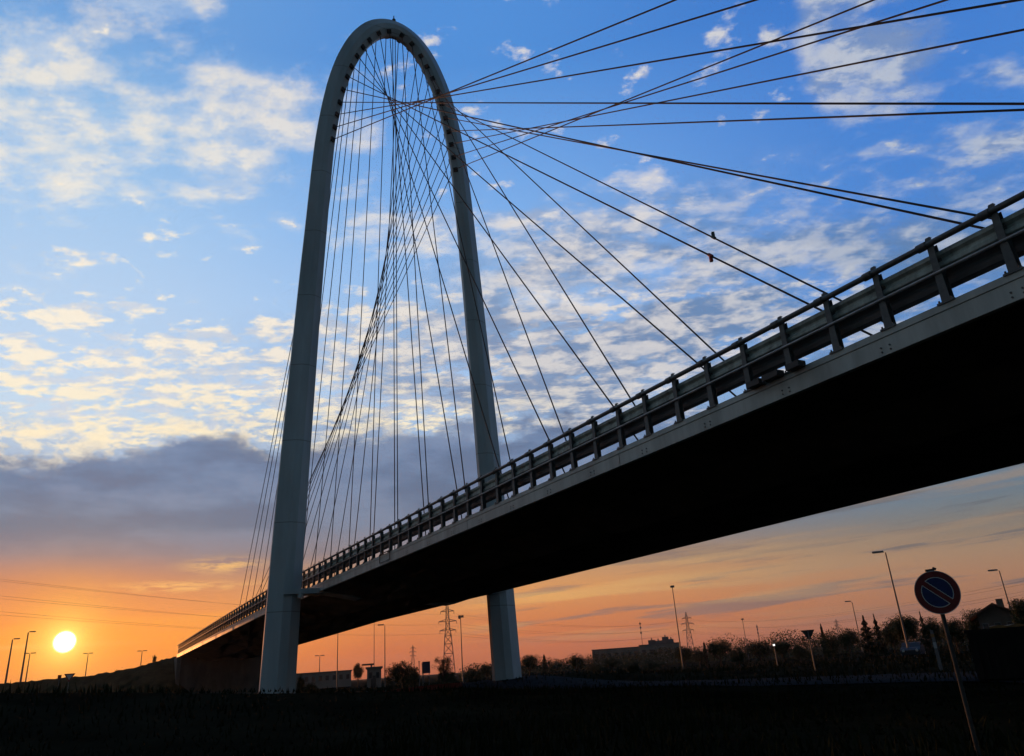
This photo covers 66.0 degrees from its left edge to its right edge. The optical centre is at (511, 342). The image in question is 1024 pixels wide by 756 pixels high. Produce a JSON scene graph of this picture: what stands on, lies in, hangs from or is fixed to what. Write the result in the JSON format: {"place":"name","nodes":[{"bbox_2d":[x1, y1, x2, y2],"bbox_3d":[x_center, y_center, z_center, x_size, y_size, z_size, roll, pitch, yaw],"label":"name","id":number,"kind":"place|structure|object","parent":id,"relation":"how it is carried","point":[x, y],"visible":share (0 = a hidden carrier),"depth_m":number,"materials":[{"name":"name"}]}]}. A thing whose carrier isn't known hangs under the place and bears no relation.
{"place":"outdoors","nodes":[
{"label":"outdoors","id":0,"kind":"place"},
{"bbox_2d":[0,656,189,692],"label":"embankment","id":1,"kind":"structure","parent":0,"point":[156,675],"depth_m":136.19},
{"bbox_2d":[4,638,19,683],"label":"street lamp","id":2,"kind":"object","parent":1,"relation":"on","point":[6,676],"visible":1,"depth_m":151.53,"materials":[{"name":"metal"}]},
{"bbox_2d":[19,631,35,681],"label":"street lamp","id":3,"kind":"object","parent":1,"relation":"on","point":[21,675],"visible":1,"depth_m":150.54,"materials":[{"name":"metal"}]},
{"bbox_2d":[25,652,35,681],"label":"street lamp","id":4,"kind":"object","parent":1,"relation":"on","point":[27,666],"visible":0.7,"depth_m":184.97,"materials":[{"name":"metal"}]},
{"bbox_2d":[0,639,1023,755],"bbox_3d":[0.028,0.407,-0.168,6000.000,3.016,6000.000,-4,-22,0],"label":"ground","id":5,"kind":"structure","parent":0,"point":[267,722],"depth_m":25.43,"materials":[{"name":"plant"}]},
{"bbox_2d":[64,673,74,692],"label":"give way sign","id":6,"kind":"object","parent":5,"relation":"on","point":[69,676],"visible":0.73,"depth_m":122.66,"materials":[{"name":"metal"}]},
{"bbox_2d":[296,676,304,692],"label":"bush","id":7,"kind":"object","parent":5,"relation":"on","point":[300,683],"visible":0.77,"depth_m":81.79,"materials":[{"name":"green plant"}]},
{"bbox_2d":[300,682,320,692],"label":"bush","id":8,"kind":"object","parent":5,"relation":"on","point":[312,686],"visible":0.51,"depth_m":71.13,"materials":[{"name":"green plant"}]},
{"bbox_2d":[296,670,351,689],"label":"long hall","id":9,"kind":"structure","parent":5,"relation":"on","point":[325,679],"depth_m":206.64,"materials":[{"name":"grey concrete"}]},
{"bbox_2d":[336,635,337,688],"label":"street lamp","id":10,"kind":"object","parent":5,"relation":"on","point":[337,665],"visible":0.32,"depth_m":144.33,"materials":[{"name":"metal"}]},
{"bbox_2d":[352,662,363,687],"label":"round tree","id":11,"kind":"object","parent":5,"relation":"on","point":[358,671],"visible":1,"depth_m":172.05,"materials":[{"name":"green plant"}]},
{"bbox_2d":[362,663,382,687],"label":"grey building","id":12,"kind":"structure","parent":5,"relation":"on","point":[373,676],"depth_m":136.34,"materials":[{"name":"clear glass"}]},
{"bbox_2d":[371,675,375,687],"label":"door","id":13,"kind":"structure","parent":12,"relation":"in","point":[373,681],"depth_m":135.94,"materials":[{"name":"metal"}]},
{"bbox_2d":[378,624,385,686],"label":"street lamp","id":14,"kind":"object","parent":5,"relation":"on","point":[384,654],"visible":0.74,"depth_m":136.28,"materials":[{"name":"metal"}]},
{"bbox_2d":[382,660,420,687],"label":"bush","id":15,"kind":"object","parent":5,"relation":"on","point":[406,674],"visible":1,"depth_m":95.50,"materials":[{"name":"green plant"}]},
{"bbox_2d":[409,645,415,665],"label":"electricity pylon","id":16,"kind":"object","parent":5,"relation":"on","point":[412,660],"visible":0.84,"depth_m":796.51,"materials":[{"name":"metal"}]},
{"bbox_2d":[422,661,429,684],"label":"roadside board","id":17,"kind":"object","parent":5,"relation":"on","point":[425,667],"visible":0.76,"depth_m":87.31,"materials":[{"name":"metal"}]},
{"bbox_2d":[431,656,452,683],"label":"open tree","id":18,"kind":"object","parent":5,"relation":"on","point":[444,662],"visible":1,"depth_m":91.88,"materials":[{"name":"green plant"}]},
{"bbox_2d":[435,667,457,684],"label":"bush","id":19,"kind":"object","parent":5,"relation":"on","point":[451,679],"visible":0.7,"depth_m":95.10,"materials":[{"name":"green plant"}]},
{"bbox_2d":[439,607,456,675],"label":"electricity pylon","id":20,"kind":"object","parent":5,"relation":"on","point":[450,635],"visible":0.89,"depth_m":354.88,"materials":[{"name":"metal"}]},
{"bbox_2d":[4,581,237,604],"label":"overhead wire","id":21,"kind":"object","parent":20,"relation":"attached to","point":[108,592],"visible":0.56,"depth_m":148.70,"materials":[{"name":"black metal"}]},
{"bbox_2d":[6,596,408,625],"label":"overhead wire","id":22,"kind":"object","parent":20,"relation":"attached to","point":[217,616],"visible":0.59,"depth_m":169.41,"materials":[{"name":"black metal"}]},
{"bbox_2d":[9,612,425,634],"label":"overhead wire","id":23,"kind":"object","parent":20,"relation":"attached to","point":[115,621],"visible":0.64,"depth_m":147.48,"materials":[{"name":"black metal"}]},
{"bbox_2d":[8,599,432,624],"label":"overhead wire","id":24,"kind":"object","parent":20,"relation":"attached to","point":[159,612],"visible":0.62,"depth_m":153.62,"materials":[{"name":"black metal"}]},
{"bbox_2d":[3,579,439,614],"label":"overhead wire","id":25,"kind":"object","parent":20,"relation":"attached to","point":[126,593],"visible":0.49,"depth_m":149.77,"materials":[{"name":"black metal"}]},
{"bbox_2d":[7,615,442,634],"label":"overhead wire","id":26,"kind":"object","parent":20,"relation":"attached to","point":[162,626],"visible":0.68,"depth_m":151.11,"materials":[{"name":"black metal"}]},
{"bbox_2d":[453,626,678,634],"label":"overhead wire","id":27,"kind":"object","parent":20,"relation":"attached to","point":[566,634],"visible":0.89,"depth_m":441.49,"materials":[{"name":"black metal"}]},
{"bbox_2d":[463,624,685,633],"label":"overhead wire","id":28,"kind":"object","parent":20,"relation":"attached to","point":[586,633],"visible":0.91,"depth_m":447.06,"materials":[{"name":"black metal"}]},
{"bbox_2d":[458,615,463,682],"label":"floodlight mast","id":29,"kind":"object","parent":5,"relation":"on","point":[460,616],"visible":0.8,"depth_m":126.15,"materials":[{"name":"metal"}]},
{"bbox_2d":[462,667,482,681],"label":"bush","id":30,"kind":"object","parent":5,"relation":"on","point":[471,675],"visible":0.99,"depth_m":119.43,"materials":[{"name":"green plant"}]},
{"bbox_2d":[479,664,491,679],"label":"round tree","id":31,"kind":"object","parent":5,"relation":"on","point":[485,670],"visible":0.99,"depth_m":138.02,"materials":[{"name":"green plant"}]},
{"bbox_2d":[520,654,540,674],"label":"round tree","id":32,"kind":"object","parent":5,"relation":"on","point":[529,663],"visible":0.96,"depth_m":138.40,"materials":[{"name":"green plant"}]},
{"bbox_2d":[542,654,547,674],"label":"narrow tree","id":33,"kind":"object","parent":5,"relation":"on","point":[544,669],"visible":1,"depth_m":157.04,"materials":[{"name":"green plant"}]},
{"bbox_2d":[568,655,585,673],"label":"round tree","id":34,"kind":"object","parent":5,"relation":"on","point":[576,662],"visible":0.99,"depth_m":138.03,"materials":[{"name":"green plant"}]},
{"bbox_2d":[586,663,603,672],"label":"bush","id":35,"kind":"object","parent":5,"relation":"on","point":[592,668],"visible":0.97,"depth_m":137.72,"materials":[{"name":"green plant"}]},
{"bbox_2d":[174,0,1023,693],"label":"cable stayed bridge","id":36,"kind":"structure","parent":5,"relation":"on","point":[932,396],"depth_m":31.97,"materials":[{"name":"white paint"}]},
{"bbox_2d":[601,657,621,670],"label":"round tree","id":37,"kind":"object","parent":5,"relation":"on","point":[611,663],"visible":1,"depth_m":128.51,"materials":[{"name":"green plant"}]},
{"bbox_2d":[592,646,639,662],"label":"warehouse","id":38,"kind":"structure","parent":5,"relation":"on","point":[612,651],"depth_m":276.97,"materials":[{"name":"grey concrete"}]},
{"bbox_2d":[619,661,639,671],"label":"bush","id":39,"kind":"object","parent":5,"relation":"on","point":[630,666],"visible":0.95,"depth_m":123.09,"materials":[{"name":"green plant"}]},
{"bbox_2d":[640,660,666,671],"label":"bush","id":40,"kind":"object","parent":5,"relation":"on","point":[649,665],"visible":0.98,"depth_m":118.32,"materials":[{"name":"green plant"}]},
{"bbox_2d":[638,635,680,662],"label":"warehouse","id":41,"kind":"structure","parent":5,"relation":"on","point":[666,642],"depth_m":262.13,"materials":[{"name":"grey concrete"}]},
{"bbox_2d":[670,585,684,669],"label":"street lamp","id":42,"kind":"object","parent":5,"relation":"on","point":[672,586],"visible":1,"depth_m":124.91,"materials":[{"name":"metal"}]},
{"bbox_2d":[671,645,693,668],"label":"round tree","id":43,"kind":"object","parent":5,"relation":"on","point":[686,653],"visible":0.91,"depth_m":127.11,"materials":[{"name":"green plant"}]},
{"bbox_2d":[682,612,693,648],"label":"electricity pylon","id":44,"kind":"object","parent":5,"relation":"on","point":[688,628],"visible":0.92,"depth_m":561.47,"materials":[{"name":"metal"}]},
{"bbox_2d":[684,581,1021,621],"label":"overhead wire","id":45,"kind":"object","parent":44,"relation":"attached to","point":[871,608],"visible":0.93,"depth_m":322.63,"materials":[{"name":"black metal"}]},
{"bbox_2d":[687,591,1023,627],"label":"overhead wire","id":46,"kind":"object","parent":44,"relation":"attached to","point":[887,614],"visible":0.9,"depth_m":302.46,"materials":[{"name":"black metal"}]},
{"bbox_2d":[698,595,1019,627],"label":"overhead wire","id":47,"kind":"object","parent":44,"relation":"attached to","point":[866,619],"visible":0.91,"depth_m":331.98,"materials":[{"name":"black metal"}]},
{"bbox_2d":[701,584,1022,621],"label":"overhead wire","id":48,"kind":"object","parent":44,"relation":"attached to","point":[864,611],"visible":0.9,"depth_m":329.26,"materials":[{"name":"black metal"}]},
{"bbox_2d":[689,650,706,666],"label":"round tree","id":49,"kind":"object","parent":5,"relation":"on","point":[696,655],"visible":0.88,"depth_m":131.23,"materials":[{"name":"green plant"}]},
{"bbox_2d":[703,642,709,666],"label":"narrow tree","id":50,"kind":"object","parent":5,"relation":"on","point":[706,660],"visible":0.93,"depth_m":126.68,"materials":[{"name":"green plant"}]},
{"bbox_2d":[458,619,968,678],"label":"woodland","id":51,"kind":"object","parent":5,"relation":"on","point":[567,665],"visible":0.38,"depth_m":186.12,"materials":[{"name":"green plant"}]},
{"bbox_2d":[703,638,733,665],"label":"round tree","id":52,"kind":"object","parent":5,"relation":"on","point":[720,648],"visible":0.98,"depth_m":121.81,"materials":[{"name":"green plant"}]},
{"bbox_2d":[728,646,749,665],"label":"bush","id":53,"kind":"object","parent":5,"relation":"on","point":[737,655],"visible":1,"depth_m":116.33,"materials":[{"name":"green plant"}]},
{"bbox_2d":[743,639,774,664],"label":"round tree","id":54,"kind":"object","parent":5,"relation":"on","point":[765,650],"visible":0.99,"depth_m":111.16,"materials":[{"name":"green plant"}]},
{"bbox_2d":[772,643,777,665],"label":"post light","id":55,"kind":"object","parent":5,"relation":"on","point":[773,644],"visible":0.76,"depth_m":84.52,"materials":[{"name":"metal"}]},
{"bbox_2d":[771,640,792,661],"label":"round tree","id":56,"kind":"object","parent":5,"relation":"on","point":[784,647],"visible":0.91,"depth_m":114.75,"materials":[{"name":"green plant"}]},
{"bbox_2d":[789,644,810,662],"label":"bush","id":57,"kind":"object","parent":5,"relation":"on","point":[800,652],"visible":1,"depth_m":105.42,"materials":[{"name":"green plant"}]},
{"bbox_2d":[801,630,815,668],"bbox_3d":[20.679,21.378,54.357,0.900,2.944,0.102,-11,-23,17],"label":"give way sign","id":58,"kind":"object","parent":5,"relation":"on","point":[808,634],"visible":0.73,"depth_m":54.78,"materials":[{"name":"metal"}]},
{"bbox_2d":[820,624,829,659],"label":"narrow tree","id":59,"kind":"object","parent":5,"relation":"on","point":[821,635],"visible":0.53,"depth_m":105.41,"materials":[{"name":"green plant"}]},
{"bbox_2d":[818,631,841,658],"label":"bush","id":60,"kind":"object","parent":5,"relation":"on","point":[834,651],"visible":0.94,"depth_m":102.73,"materials":[{"name":"green plant"}]},
{"bbox_2d":[832,628,858,658],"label":"round tree","id":61,"kind":"object","parent":5,"relation":"on","point":[848,639],"visible":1,"depth_m":100.38,"materials":[{"name":"green plant"}]},
{"bbox_2d":[845,601,863,651],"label":"street lamp","id":62,"kind":"object","parent":5,"relation":"on","point":[856,624],"visible":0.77,"depth_m":145.57,"materials":[{"name":"metal"}]},
{"bbox_2d":[857,615,880,657],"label":"conifer","id":63,"kind":"object","parent":5,"relation":"on","point":[866,633],"visible":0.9,"depth_m":96.28,"materials":[{"name":"green plant"}]},
{"bbox_2d":[873,614,893,657],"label":"conifer","id":64,"kind":"object","parent":5,"relation":"on","point":[882,648],"visible":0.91,"depth_m":93.97,"materials":[{"name":"green plant"}]},
{"bbox_2d":[880,623,903,656],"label":"round tree","id":65,"kind":"object","parent":5,"relation":"on","point":[890,640],"visible":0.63,"depth_m":91.16,"materials":[{"name":"green plant"}]},
{"bbox_2d":[872,551,911,657],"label":"street lamp","id":66,"kind":"object","parent":5,"relation":"on","point":[903,628],"visible":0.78,"depth_m":78.02,"materials":[{"name":"metal"}]},
{"bbox_2d":[882,614,920,641],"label":"round tree","id":67,"kind":"object","parent":5,"relation":"on","point":[910,626],"visible":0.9,"depth_m":88.82,"materials":[{"name":"green plant"}]},
{"bbox_2d":[900,642,925,657],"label":"car","id":68,"kind":"object","parent":5,"relation":"on","point":[915,648],"visible":0.79,"depth_m":76.32,"materials":[{"name":"paint"}]},
{"bbox_2d":[919,611,934,653],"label":"conifer","id":69,"kind":"object","parent":5,"relation":"on","point":[929,646],"visible":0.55,"depth_m":90.37,"materials":[{"name":"green plant"}]},
{"bbox_2d":[919,616,942,653],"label":"round tree","id":70,"kind":"object","parent":5,"relation":"on","point":[931,625],"visible":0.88,"depth_m":87.17,"materials":[{"name":"green plant"}]},
{"bbox_2d":[930,630,942,670],"bbox_3d":[22.407,16.247,41.636,0.180,2.088,0.115,-14,-24,23],"label":"marker post","id":71,"kind":"object","parent":5,"relation":"on","point":[936,651],"visible":0.88,"depth_m":41.59,"materials":[{"name":"grey metal"}]},
{"bbox_2d":[914,567,980,755],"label":"no parking sign","id":72,"kind":"object","parent":5,"relation":"on","point":[937,592],"visible":1,"depth_m":11.32,"materials":[{"name":"metal"}]},
{"bbox_2d":[937,616,967,653],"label":"round tree","id":73,"kind":"object","parent":5,"relation":"on","point":[957,634],"visible":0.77,"depth_m":82.70,"materials":[{"name":"green plant"}]},
{"bbox_2d":[960,607,981,630],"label":"round tree","id":74,"kind":"object","parent":5,"relation":"on","point":[974,624],"visible":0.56,"depth_m":79.08,"materials":[{"name":"green plant"}]},
{"bbox_2d":[969,599,1016,628],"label":"gabled house","id":75,"kind":"structure","parent":5,"relation":"on","point":[991,614],"depth_m":72.02,"materials":[{"name":"paint"}]},
{"bbox_2d":[982,623,989,628],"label":"window","id":76,"kind":"structure","parent":75,"relation":"in","point":[985,625],"depth_m":72.01,"materials":[{"name":"black glass"}]},
{"bbox_2d":[964,624,1023,679],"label":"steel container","id":77,"kind":"object","parent":5,"relation":"on","point":[997,651],"visible":1,"depth_m":29.05,"materials":[{"name":"black metal"}]},
{"bbox_2d":[988,569,1010,608],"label":"street lamp","id":78,"kind":"object","parent":5,"relation":"on","point":[1002,583],"visible":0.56,"depth_m":98.45,"materials":[{"name":"metal"}]},
{"bbox_2d":[1006,597,1023,623],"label":"round tree","id":79,"kind":"object","parent":5,"relation":"on","point":[1017,609],"visible":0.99,"depth_m":64.33,"materials":[{"name":"green plant"}]},
{"bbox_2d":[0,0,1023,683],"label":"sky","id":80,"kind":"structure","parent":0,"point":[156,156],"materials":[{"name":"blue"}]},
{"bbox_2d":[462,671,1023,688],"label":"road","id":81,"kind":"structure","parent":0,"point":[549,680],"depth_m":43.69,"materials":[{"name":"grey asphalt"}]}
]}

